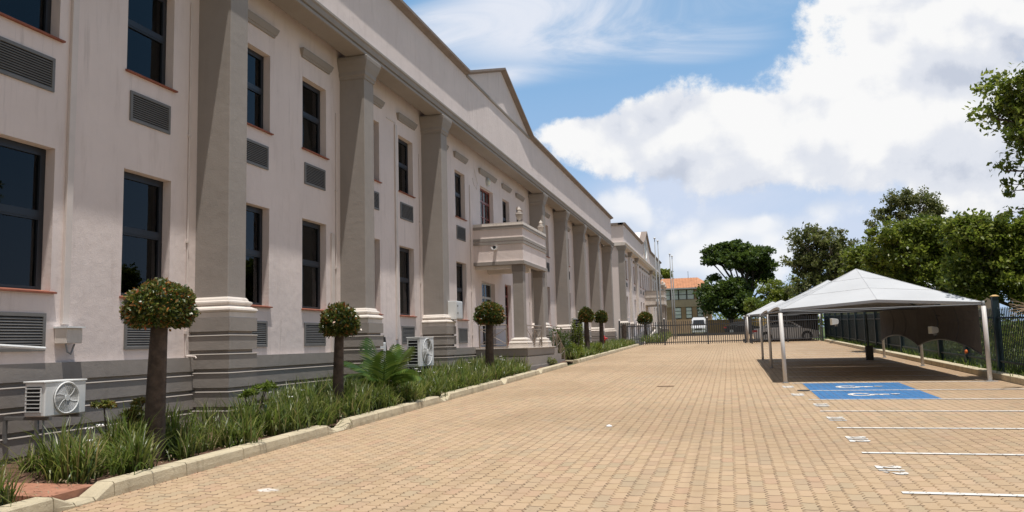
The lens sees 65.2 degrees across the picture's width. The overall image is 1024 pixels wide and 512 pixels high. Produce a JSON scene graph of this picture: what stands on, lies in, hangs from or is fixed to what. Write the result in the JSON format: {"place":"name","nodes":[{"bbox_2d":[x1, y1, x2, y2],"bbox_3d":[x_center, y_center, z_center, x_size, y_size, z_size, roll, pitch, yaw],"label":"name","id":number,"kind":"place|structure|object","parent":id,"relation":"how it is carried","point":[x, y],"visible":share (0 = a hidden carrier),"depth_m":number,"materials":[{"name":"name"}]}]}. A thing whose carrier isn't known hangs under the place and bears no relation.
{"place":"outdoors","nodes":[
{"label":"outdoors","id":0,"kind":"place"},
{"bbox_2d":[0,482,92,501],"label":"path","id":1,"kind":"structure","parent":0,"point":[64,492],"depth_m":8.06,"materials":[{"name":"brick"}]},
{"bbox_2d":[0,357,582,483],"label":"soil","id":2,"kind":"structure","parent":0,"point":[24,476],"depth_m":8.92,"materials":[{"name":"soil"}]},
{"bbox_2d":[2,379,86,454],"bbox_3d":[-5.727,1.958,9.774,0.710,0.868,0.656,-3,-6,15],"label":"air conditioner","id":3,"kind":"object","parent":2,"relation":"on","point":[47,399],"visible":0.98,"depth_m":9.58,"materials":[{"name":"white metal"}]},
{"bbox_2d":[90,396,145,433],"bbox_3d":[-4.935,2.210,10.101,0.336,0.865,0.854,-5,-7,25],"label":"succulent shrub","id":4,"kind":"object","parent":2,"relation":"on","point":[111,404],"visible":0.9,"depth_m":10.19,"materials":[{"name":"green plant"}]},
{"bbox_2d":[118,277,200,461],"bbox_3d":[-4.420,1.452,10.023,0.974,2.412,0.961,-3,-6,15],"label":"topiary tree","id":5,"kind":"object","parent":2,"relation":"on","point":[159,307],"visible":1,"depth_m":9.92,"materials":[{"name":"green plant"}]},
{"bbox_2d":[237,379,277,413],"bbox_3d":[-3.982,2.385,12.571,0.396,0.889,0.847,-3,-6,15],"label":"succulent shrub","id":6,"kind":"object","parent":2,"relation":"on","point":[266,386],"visible":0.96,"depth_m":12.59,"materials":[{"name":"green plant"}]},
{"bbox_2d":[6,369,530,499],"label":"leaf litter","id":7,"kind":"object","parent":2,"relation":"on","point":[144,467],"visible":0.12,"depth_m":8.62,"materials":[{"name":"plant"}]},
{"bbox_2d":[318,301,361,404],"bbox_3d":[-3.172,1.922,14.664,0.813,2.218,0.816,-3,-6,15],"label":"topiary tree","id":8,"kind":"object","parent":2,"relation":"on","point":[339,321],"visible":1,"depth_m":14.55,"materials":[{"name":"green plant"}]},
{"bbox_2d":[344,338,424,387],"bbox_3d":[-2.745,2.406,16.533,1.832,1.454,1.353,-6,-8,34],"label":"palm","id":9,"kind":"object","parent":2,"relation":"on","point":[391,370],"visible":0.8,"depth_m":16.44,"materials":[{"name":"green plant"}]},
{"bbox_2d":[383,335,433,371],"bbox_3d":[-2.680,2.839,20.673,0.930,1.602,1.458,-3,-6,15],"label":"air conditioner","id":10,"kind":"object","parent":2,"relation":"on","point":[424,355],"visible":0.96,"depth_m":20.46,"materials":[{"name":"white metal"}]},
{"bbox_2d":[473,301,505,368],"bbox_3d":[-0.654,2.523,23.668,0.999,2.456,0.993,-3,-6,15],"label":"topiary tree","id":11,"kind":"object","parent":2,"relation":"on","point":[489,315],"visible":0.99,"depth_m":23.53,"materials":[{"name":"green plant"}]},
{"bbox_2d":[549,326,572,351],"bbox_3d":[2.127,3.946,35.828,1.357,1.630,1.261,-6,-8,35],"label":"shrub","id":12,"kind":"object","parent":2,"relation":"on","point":[565,342],"visible":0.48,"depth_m":35.58,"materials":[{"name":"green plant"}]},
{"bbox_2d":[558,347,576,359],"bbox_3d":[2.407,4.228,34.304,0.829,0.784,0.825,-3,-6,15],"label":"shrub","id":13,"kind":"object","parent":2,"relation":"on","point":[566,353],"visible":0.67,"depth_m":34.25,"materials":[{"name":"green plant"}]},
{"bbox_2d":[566,341,583,357],"bbox_3d":[2.816,4.311,36.259,1.141,0.939,1.518,-3,-6,15],"label":"shrub","id":14,"kind":"object","parent":2,"relation":"on","point":[580,349],"visible":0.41,"depth_m":35.80,"materials":[{"name":"green plant"}]},
{"bbox_2d":[569,318,584,349],"bbox_3d":[3.088,3.944,38.252,0.811,1.997,0.570,1,-7,-19],"label":"shrub","id":15,"kind":"object","parent":2,"relation":"on","point":[580,335],"visible":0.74,"depth_m":38.24,"materials":[{"name":"green plant"}]},
{"bbox_2d":[578,306,594,348],"bbox_3d":[3.702,3.746,39.642,0.903,2.572,0.911,-3,-6,15],"label":"topiary tree","id":16,"kind":"object","parent":2,"relation":"on","point":[586,316],"visible":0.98,"depth_m":39.51,"materials":[{"name":"green plant"}]},
{"bbox_2d":[590,341,602,352],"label":"shrub","id":17,"kind":"object","parent":2,"relation":"on","point":[599,345],"visible":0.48,"depth_m":40.54,"materials":[{"name":"green plant"}]},
{"bbox_2d":[594,309,608,346],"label":"topiary tree","id":18,"kind":"object","parent":2,"relation":"on","point":[601,316],"visible":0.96,"depth_m":43.33,"materials":[{"name":"green plant"}]},
{"bbox_2d":[622,324,626,339],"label":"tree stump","id":19,"kind":"object","parent":2,"relation":"on","point":[624,329],"visible":0.71,"depth_m":56.03,"materials":[{"name":"wood"}]},
{"bbox_2d":[63,335,1023,511],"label":"paving","id":20,"kind":"structure","parent":0,"point":[729,426],"depth_m":10.19,"materials":[{"name":"brick"}]},
{"bbox_2d":[639,330,672,343],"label":"strap leaf border","id":21,"kind":"object","parent":20,"relation":"on","point":[654,337],"visible":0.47,"depth_m":62.80,"materials":[{"name":"plant"}]},
{"bbox_2d":[653,237,659,336],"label":"flagpole","id":22,"kind":"object","parent":20,"relation":"on","point":[654,238],"visible":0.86,"depth_m":65.18,"materials":[{"name":"grey metal"}]},
{"bbox_2d":[657,240,662,333],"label":"flagpole","id":23,"kind":"object","parent":20,"relation":"on","point":[659,289],"visible":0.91,"depth_m":66.41,"materials":[{"name":"grey metal"}]},
{"bbox_2d":[669,253,674,338],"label":"flagpole","id":24,"kind":"object","parent":20,"relation":"on","point":[671,296],"visible":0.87,"depth_m":74.64,"materials":[{"name":"grey metal"}]},
{"bbox_2d":[671,255,676,338],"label":"flagpole","id":25,"kind":"object","parent":20,"relation":"on","point":[673,297],"visible":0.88,"depth_m":75.78,"materials":[{"name":"grey metal"}]},
{"bbox_2d":[618,315,750,344],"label":"palisade gate","id":26,"kind":"structure","parent":20,"relation":"on","point":[687,324],"depth_m":55.73,"materials":[{"name":"metal"}]},
{"bbox_2d":[759,314,764,359],"bbox_3d":[9.908,3.236,31.755,0.156,1.849,0.156,-3,-6,15],"label":"canopy post","id":27,"kind":"object","parent":20,"relation":"on","point":[761,336],"visible":0.88,"depth_m":31.72,"materials":[{"name":"grey metal"}]},
{"bbox_2d":[767,311,772,367],"bbox_3d":[8.433,2.755,26.166,0.156,1.910,0.156,-3,-6,15],"label":"canopy post","id":28,"kind":"object","parent":20,"relation":"on","point":[769,340],"visible":0.9,"depth_m":26.13,"materials":[{"name":"grey metal"}]},
{"bbox_2d":[778,308,788,382],"bbox_3d":[6.783,2.262,20.000,0.170,1.906,0.170,-3,-6,15],"label":"canopy post","id":29,"kind":"object","parent":20,"relation":"on","point":[782,342],"visible":0.88,"depth_m":19.97,"materials":[{"name":"grey metal"}]},
{"bbox_2d":[752,321,819,341],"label":"parked car","id":30,"kind":"object","parent":20,"relation":"on","point":[791,334],"visible":0.44,"depth_m":56.01,"materials":[{"name":"paint"}]},
{"bbox_2d":[750,314,823,343],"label":"palisade fence","id":31,"kind":"object","parent":20,"relation":"on","point":[792,338],"visible":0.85,"depth_m":53.82,"materials":[{"name":"metal"}]},
{"bbox_2d":[845,436,869,441],"bbox_3d":[4.503,2.380,10.414,0.253,0.010,0.500,-3,-6,15],"label":"marking","id":32,"kind":"object","parent":20,"relation":"on","point":[848,437],"visible":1,"depth_m":10.47,"materials":[{"name":"white paint"}]},
{"bbox_2d":[802,383,916,389],"bbox_3d":[7.850,2.974,18.253,2.140,0.044,2.105,-3,-6,15],"label":"marking","id":33,"kind":"object","parent":20,"relation":"on","point":[876,386],"visible":1,"depth_m":18.22,"materials":[{"name":"blue paint"}]},
{"bbox_2d":[865,314,873,359],"bbox_3d":[12.955,2.956,29.090,0.240,1.677,0.220,-3,-6,15],"label":"steel post","id":34,"kind":"object","parent":20,"relation":"on","point":[869,353],"visible":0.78,"depth_m":28.96,"materials":[{"name":"metal"}]},
{"bbox_2d":[812,390,941,398],"bbox_3d":[7.304,2.812,16.239,2.140,0.043,2.030,-3,-6,15],"label":"marking","id":35,"kind":"object","parent":20,"relation":"on","point":[907,394],"visible":1,"depth_m":16.14,"materials":[{"name":"blue paint"}]},
{"bbox_2d":[882,340,886,357],"bbox_3d":[14.101,2.980,30.432,0.156,1.853,0.156,-3,-6,15],"label":"canopy post","id":36,"kind":"object","parent":20,"relation":"on","point":[883,348],"visible":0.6,"depth_m":30.34,"materials":[{"name":"grey metal"}]},
{"bbox_2d":[761,280,913,315],"bbox_3d":[11.279,1.465,28.502,4.471,1.250,6.119,-3,-6,15],"label":"shade canopy","id":37,"kind":"object","parent":36,"relation":"attached to","point":[764,313],"visible":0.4,"depth_m":28.39,"materials":[{"name":"fabric"}]},
{"bbox_2d":[810,389,965,390],"bbox_3d":[8.470,2.834,16.955,4.486,0.005,0.090,-3,-7,17],"label":"marking","id":38,"kind":"object","parent":20,"relation":"on","point":[918,389],"visible":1,"depth_m":16.86,"materials":[{"name":"white paint"}]},
{"bbox_2d":[874,465,908,473],"bbox_3d":[3.917,2.207,8.258,0.256,0.010,0.500,-3,-6,15],"label":"marking","id":39,"kind":"object","parent":20,"relation":"on","point":[876,466],"visible":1,"depth_m":8.28,"materials":[{"name":"white paint"}]},
{"bbox_2d":[809,398,1023,399],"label":"marking","id":40,"kind":"object","parent":20,"relation":"on","point":[858,399],"visible":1,"depth_m":15.34,"materials":[{"name":"white paint"}]},
{"bbox_2d":[917,308,923,365],"bbox_3d":[12.652,2.512,24.782,0.156,1.876,0.156,-3,-6,15],"label":"canopy post","id":41,"kind":"object","parent":20,"relation":"on","point":[921,355],"visible":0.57,"depth_m":24.69,"materials":[{"name":"grey metal"}]},
{"bbox_2d":[768,269,981,313],"bbox_3d":[9.706,0.978,22.564,4.501,1.250,6.641,-3,-6,15],"label":"shade canopy","id":42,"kind":"object","parent":41,"relation":"attached to","point":[855,290],"visible":0.98,"depth_m":20.31,"materials":[{"name":"canvas"},{"name":"light grey metal"}]},
{"bbox_2d":[879,305,982,355],"bbox_3d":[12.530,2.217,24.533,0.143,1.418,12.106,-3,-6,14],"label":"shade screen","id":43,"kind":"object","parent":42,"relation":"hanging from","point":[959,324],"visible":0.91,"depth_m":22.67,"materials":[{"name":"fabric"}]},
{"bbox_2d":[928,315,938,334],"bbox_3d":[11.397,1.857,21.500,0.445,0.543,0.185,1,-7,-20],"label":"floodlight","id":44,"kind":"object","parent":42,"relation":"hanging from","point":[933,330],"visible":1,"depth_m":21.39,"materials":[{"name":"white metal"}]},
{"bbox_2d":[837,427,1023,428],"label":"marking","id":45,"kind":"object","parent":20,"relation":"on","point":[946,428],"visible":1,"depth_m":11.09,"materials":[{"name":"white paint"}]},
{"bbox_2d":[862,452,1023,454],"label":"marking","id":46,"kind":"object","parent":20,"relation":"on","point":[943,453],"visible":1,"depth_m":9.12,"materials":[{"name":"white paint"}]},
{"bbox_2d":[901,491,1023,495],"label":"marking","id":47,"kind":"object","parent":20,"relation":"on","point":[950,493],"visible":1,"depth_m":7.05,"materials":[{"name":"white paint"}]},
{"bbox_2d":[981,301,993,380],"bbox_3d":[11.058,1.999,18.634,0.170,1.909,0.170,-3,-6,15],"label":"canopy post","id":48,"kind":"object","parent":20,"relation":"on","point":[986,342],"visible":0.9,"depth_m":18.60,"materials":[{"name":"grey metal"}]},
{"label":"canopy post","id":49,"kind":"object","parent":20,"relation":"on","visible":0},
{"bbox_2d":[745,301,799,316],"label":"shade canopy","id":50,"kind":"object","parent":49,"relation":"attached to","point":[772,302],"visible":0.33,"depth_m":63.20,"materials":[{"name":"fabric"}]},
{"bbox_2d":[770,315,808,338],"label":"shade screen","id":51,"kind":"object","parent":50,"relation":"hanging from","point":[800,321],"visible":0.06,"depth_m":62.52,"materials":[{"name":"fabric"}]},
{"bbox_2d":[631,330,652,344],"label":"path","id":52,"kind":"structure","parent":0,"point":[638,338],"depth_m":67.35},
{"bbox_2d":[403,0,1023,320],"label":"sky","id":53,"kind":"structure","parent":0,"point":[694,124],"materials":[{"name":"blue"}]},
{"bbox_2d":[813,332,1023,375],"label":"verge","id":54,"kind":"structure","parent":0,"point":[952,350],"depth_m":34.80,"materials":[{"name":"green plant"}]},
{"bbox_2d":[777,222,859,297],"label":"olive tree","id":55,"kind":"object","parent":54,"relation":"on","point":[812,262],"visible":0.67,"depth_m":63.59,"materials":[{"name":"green plant"}]},
{"bbox_2d":[837,240,900,276],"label":"green tree","id":56,"kind":"object","parent":54,"relation":"on","point":[849,259],"visible":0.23,"depth_m":48.09,"materials":[{"name":"green plant"}]},
{"bbox_2d":[863,184,949,343],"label":"slender tree","id":57,"kind":"object","parent":54,"relation":"on","point":[904,202],"visible":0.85,"depth_m":40.40,"materials":[{"name":"green plant"}]},
{"bbox_2d":[856,213,973,350],"bbox_3d":[18.035,1.296,34.900,5.270,6.296,3.880,-3,-6,15],"label":"green tree","id":58,"kind":"object","parent":54,"relation":"on","point":[913,251],"visible":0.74,"depth_m":34.34,"materials":[{"name":"green plant"}]},
{"bbox_2d":[824,295,1023,372],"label":"boundary fence","id":59,"kind":"object","parent":54,"relation":"on","point":[851,326],"visible":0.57,"depth_m":25.12,"materials":[{"name":"metal"}]},
{"bbox_2d":[908,281,999,341],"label":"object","id":60,"kind":"structure","parent":54,"relation":"on","point":[988,304],"depth_m":46.38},
{"bbox_2d":[904,308,1023,360],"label":"undergrowth","id":61,"kind":"object","parent":54,"relation":"on","point":[946,341],"visible":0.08,"depth_m":24.38,"materials":[{"name":"green plant"}]},
{"bbox_2d":[934,207,1023,314],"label":"green tree","id":62,"kind":"object","parent":54,"relation":"on","point":[985,262],"visible":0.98,"depth_m":25.61,"materials":[{"name":"green plant"}]},
{"bbox_2d":[961,61,1023,223],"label":"plane tree","id":63,"kind":"object","parent":54,"relation":"on","point":[1009,105],"visible":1,"depth_m":18.90,"materials":[{"name":"green plant"}]},
{"bbox_2d":[1008,298,1023,315],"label":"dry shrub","id":64,"kind":"object","parent":54,"relation":"on","point":[1016,307],"visible":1,"depth_m":16.61,"materials":[{"name":"plant"}]},
{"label":"lawn","id":65,"kind":"structure","parent":0,"visible":0},
{"bbox_2d":[660,268,673,278],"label":"roof edge tree","id":66,"kind":"object","parent":65,"relation":"on","point":[665,273],"visible":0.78,"depth_m":125.64,"materials":[{"name":"green plant"}]},
{"bbox_2d":[661,277,711,333],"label":"brick building","id":67,"kind":"structure","parent":65,"relation":"on","point":[686,306],"depth_m":109.63,"materials":[{"name":"brick"}]},
{"bbox_2d":[675,308,681,318],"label":"window","id":68,"kind":"structure","parent":67,"relation":"in","point":[678,314],"depth_m":109.64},
{"bbox_2d":[678,289,686,299],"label":"window","id":69,"kind":"structure","parent":67,"relation":"in","point":[682,293],"depth_m":109.72,"materials":[{"name":"glass"}]},
{"bbox_2d":[686,307,691,317],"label":"window","id":70,"kind":"structure","parent":67,"relation":"in","point":[688,309],"depth_m":109.27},
{"bbox_2d":[687,289,693,299],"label":"window","id":71,"kind":"structure","parent":67,"relation":"in","point":[689,291],"depth_m":109.48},
{"bbox_2d":[690,317,706,332],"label":"minibus","id":72,"kind":"object","parent":65,"relation":"on","point":[695,319],"visible":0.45,"depth_m":94.33,"materials":[{"name":"paint"}]},
{"bbox_2d":[692,275,759,322],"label":"dark tree","id":73,"kind":"object","parent":65,"relation":"on","point":[725,297],"visible":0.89,"depth_m":96.02,"materials":[{"name":"green plant"}]},
{"bbox_2d":[708,318,765,332],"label":"boundary wall","id":74,"kind":"structure","parent":65,"relation":"on","point":[714,326],"depth_m":97.38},
{"bbox_2d":[699,239,779,314],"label":"spreading tree","id":75,"kind":"object","parent":65,"relation":"on","point":[747,260],"visible":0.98,"depth_m":99.21,"materials":[{"name":"green plant"}]},
{"bbox_2d":[724,321,759,331],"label":"parked car","id":76,"kind":"object","parent":65,"relation":"on","point":[735,330],"visible":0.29,"depth_m":91.53,"materials":[{"name":"grey metal"}]},
{"bbox_2d":[712,312,823,325],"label":"foliage","id":77,"kind":"object","parent":65,"relation":"on","point":[721,317],"visible":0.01,"depth_m":118.38,"materials":[{"name":"green plant"}]},
{"bbox_2d":[743,273,796,317],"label":"background tree","id":78,"kind":"object","parent":65,"relation":"on","point":[771,290],"visible":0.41,"depth_m":87.31,"materials":[{"name":"green plant"}]},
{"bbox_3d":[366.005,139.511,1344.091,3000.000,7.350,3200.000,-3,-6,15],"label":"ground","id":79,"kind":"structure","parent":0,"visible":0},
{"bbox_2d":[0,353,531,506],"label":"strap leaf border","id":80,"kind":"object","parent":79,"relation":"on","point":[122,448],"visible":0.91,"depth_m":10.89,"materials":[{"name":"plant"}]},
{"bbox_2d":[0,363,567,511],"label":"kerb","id":81,"kind":"structure","parent":79,"relation":"on","point":[113,486],"depth_m":10.06,"materials":[{"name":"concrete"}]},
{"bbox_2d":[0,0,616,465],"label":"office building","id":82,"kind":"structure","parent":79,"relation":"on","point":[266,180],"depth_m":15.57,"materials":[{"name":"paint"}]},
{"bbox_2d":[0,137,56,293],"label":"window","id":83,"kind":"structure","parent":82,"relation":"in","point":[22,166],"depth_m":10.36,"materials":[{"name":"black glass"}]},
{"bbox_2d":[0,0,65,42],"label":"window","id":84,"kind":"structure","parent":82,"relation":"in","point":[35,15],"depth_m":10.66,"materials":[{"name":"black glass"}]},
{"bbox_2d":[0,326,85,354],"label":"junction box","id":85,"kind":"object","parent":82,"relation":"attached to","point":[65,335],"visible":1,"depth_m":10.54,"materials":[{"name":"white metal"}]},
{"bbox_2d":[119,171,162,298],"bbox_3d":[-5.702,-0.289,12.392,0.255,1.948,1.140,-3,-6,15],"label":"window","id":86,"kind":"structure","parent":82,"relation":"in","point":[142,196],"depth_m":12.47,"materials":[{"name":"black glass"}]},
{"bbox_2d":[125,0,177,92],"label":"window","id":87,"kind":"structure","parent":82,"relation":"in","point":[147,19],"depth_m":12.85,"materials":[{"name":"black glass"}]},
{"bbox_2d":[245,205,272,307],"bbox_3d":[-4.950,-0.007,15.157,0.255,1.948,1.140,-3,-6,15],"label":"window","id":88,"kind":"structure","parent":82,"relation":"in","point":[253,277],"depth_m":15.42,"materials":[{"name":"black glass"}]},
{"bbox_2d":[247,48,273,134],"bbox_3d":[-5.037,-3.258,15.513,0.255,1.613,1.140,-3,-6,15],"label":"window","id":89,"kind":"structure","parent":82,"relation":"in","point":[255,66],"depth_m":15.78,"materials":[{"name":"black glass"}]},
{"bbox_2d":[301,220,321,310],"bbox_3d":[-4.346,0.220,17.375,0.255,1.948,1.140,-3,-6,15],"label":"window","id":90,"kind":"structure","parent":82,"relation":"in","point":[310,231],"depth_m":17.51,"materials":[{"name":"black glass"}]},
{"bbox_2d":[302,80,329,159],"bbox_3d":[-4.434,-3.032,17.732,0.255,1.613,1.140,-3,-6,15],"label":"window","id":91,"kind":"structure","parent":82,"relation":"in","point":[310,95],"depth_m":17.87,"materials":[{"name":"black glass"}]},
{"bbox_2d":[398,138,415,197],"bbox_3d":[-3.077,-2.522,22.715,0.255,1.613,1.140,-3,-6,15],"label":"window","id":92,"kind":"structure","parent":82,"relation":"in","point":[402,146],"depth_m":22.92,"materials":[{"name":"black glass"}]},
{"bbox_2d":[399,247,416,316],"bbox_3d":[-2.989,0.729,22.359,0.255,1.948,1.140,-3,-6,15],"label":"window","id":93,"kind":"structure","parent":82,"relation":"in","point":[404,253],"depth_m":22.57,"materials":[{"name":"black glass"}]},
{"bbox_2d":[448,301,462,365],"bbox_3d":[-1.720,2.548,23.754,0.430,2.400,0.580,-3,-6,15],"label":"electrical cabinet","id":94,"kind":"object","parent":82,"relation":"attached to","point":[455,310],"visible":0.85,"depth_m":23.59,"materials":[{"name":"white metal"}]},
{"bbox_2d":[455,173,466,220],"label":"window","id":95,"kind":"structure","parent":82,"relation":"in","point":[457,177],"depth_m":27.54,"materials":[{"name":"black glass"}]},
{"bbox_2d":[456,263,469,320],"bbox_3d":[-1.748,1.196,26.920,0.255,1.948,1.140,-3,-6,15],"label":"window","id":96,"kind":"structure","parent":82,"relation":"in","point":[458,266],"depth_m":27.22,"materials":[{"name":"black glass"}]},
{"bbox_2d":[480,188,489,223],"bbox_3d":[-1.094,-1.109,30.248,0.054,2.848,1.700,-3,-6,15],"label":"door","id":97,"kind":"structure","parent":82,"relation":"in","point":[484,196],"depth_m":30.59,"materials":[{"name":"brown glass"}]},
{"bbox_2d":[482,283,490,346],"bbox_3d":[-1.014,2.221,29.849,0.054,2.418,1.670,-3,-6,15],"label":"door","id":98,"kind":"structure","parent":82,"relation":"in","point":[486,288],"depth_m":30.00,"materials":[{"name":"brown glass"}]},
{"bbox_2d":[502,201,505,222],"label":"window","id":99,"kind":"structure","parent":82,"relation":"in","point":[503,203],"depth_m":33.28,"materials":[{"name":"black glass"}]},
{"bbox_2d":[505,285,508,343],"bbox_3d":[-0.301,2.439,32.476,0.054,2.518,0.950,-3,-6,15],"label":"door","id":100,"kind":"structure","parent":82,"relation":"in","point":[506,290],"depth_m":32.82,"materials":[{"name":"brown glass"}]},
{"bbox_2d":[515,207,522,221],"bbox_3d":[0.250,-1.470,28.200,0.279,0.567,0.275,-3,-6,15],"label":"urn","id":101,"kind":"object","parent":82,"relation":"on","point":[519,214],"visible":1,"depth_m":28.12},
{"bbox_2d":[573,318,583,343],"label":"air conditioner","id":102,"kind":"object","parent":82,"relation":"attached to","point":[577,322],"visible":0.11,"depth_m":42.40,"materials":[{"name":"white metal"}]},
{"bbox_2d":[565,337,637,359],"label":"strap leaf border","id":103,"kind":"object","parent":79,"relation":"on","point":[612,344],"visible":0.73,"depth_m":44.30,"materials":[{"name":"plant"}]},
{"bbox_2d":[573,344,638,363],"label":"kerb","id":104,"kind":"structure","parent":79,"relation":"on","point":[584,359],"depth_m":39.99,"materials":[{"name":"concrete"}]},
{"bbox_2d":[603,222,667,339],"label":"office building","id":105,"kind":"structure","parent":79,"relation":"on","point":[633,275],"depth_m":69.86,"materials":[{"name":"paint"}]},
{"bbox_2d":[636,311,652,337],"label":"topiary tree","id":106,"kind":"object","parent":79,"relation":"on","point":[645,317],"visible":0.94,"depth_m":64.93,"materials":[{"name":"green plant"}]},
{"bbox_2d":[671,332,752,335],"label":"wall","id":107,"kind":"structure","parent":79,"relation":"on","point":[733,333],"depth_m":88.14,"materials":[{"name":"brick"}]},
{"bbox_2d":[743,297,774,316],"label":"background tree","id":108,"kind":"object","parent":79,"relation":"on","point":[755,305],"visible":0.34,"depth_m":80.14,"materials":[{"name":"green plant"}]},
{"bbox_2d":[824,339,1023,385],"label":"kerb","id":109,"kind":"structure","parent":79,"relation":"on","point":[1005,377],"depth_m":23.04,"materials":[{"name":"concrete"}]},
{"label":"canopy post","id":110,"kind":"object","parent":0,"visible":0},
{"bbox_2d":[746,300,810,316],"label":"shade canopy","id":111,"kind":"object","parent":110,"relation":"on","point":[756,313],"visible":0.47,"depth_m":57.03,"materials":[{"name":"fabric"}]},
{"bbox_2d":[807,314,819,336],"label":"shade screen","id":112,"kind":"object","parent":111,"relation":"attached to","point":[813,321],"visible":0.21,"depth_m":58.67,"materials":[{"name":"fabric"}]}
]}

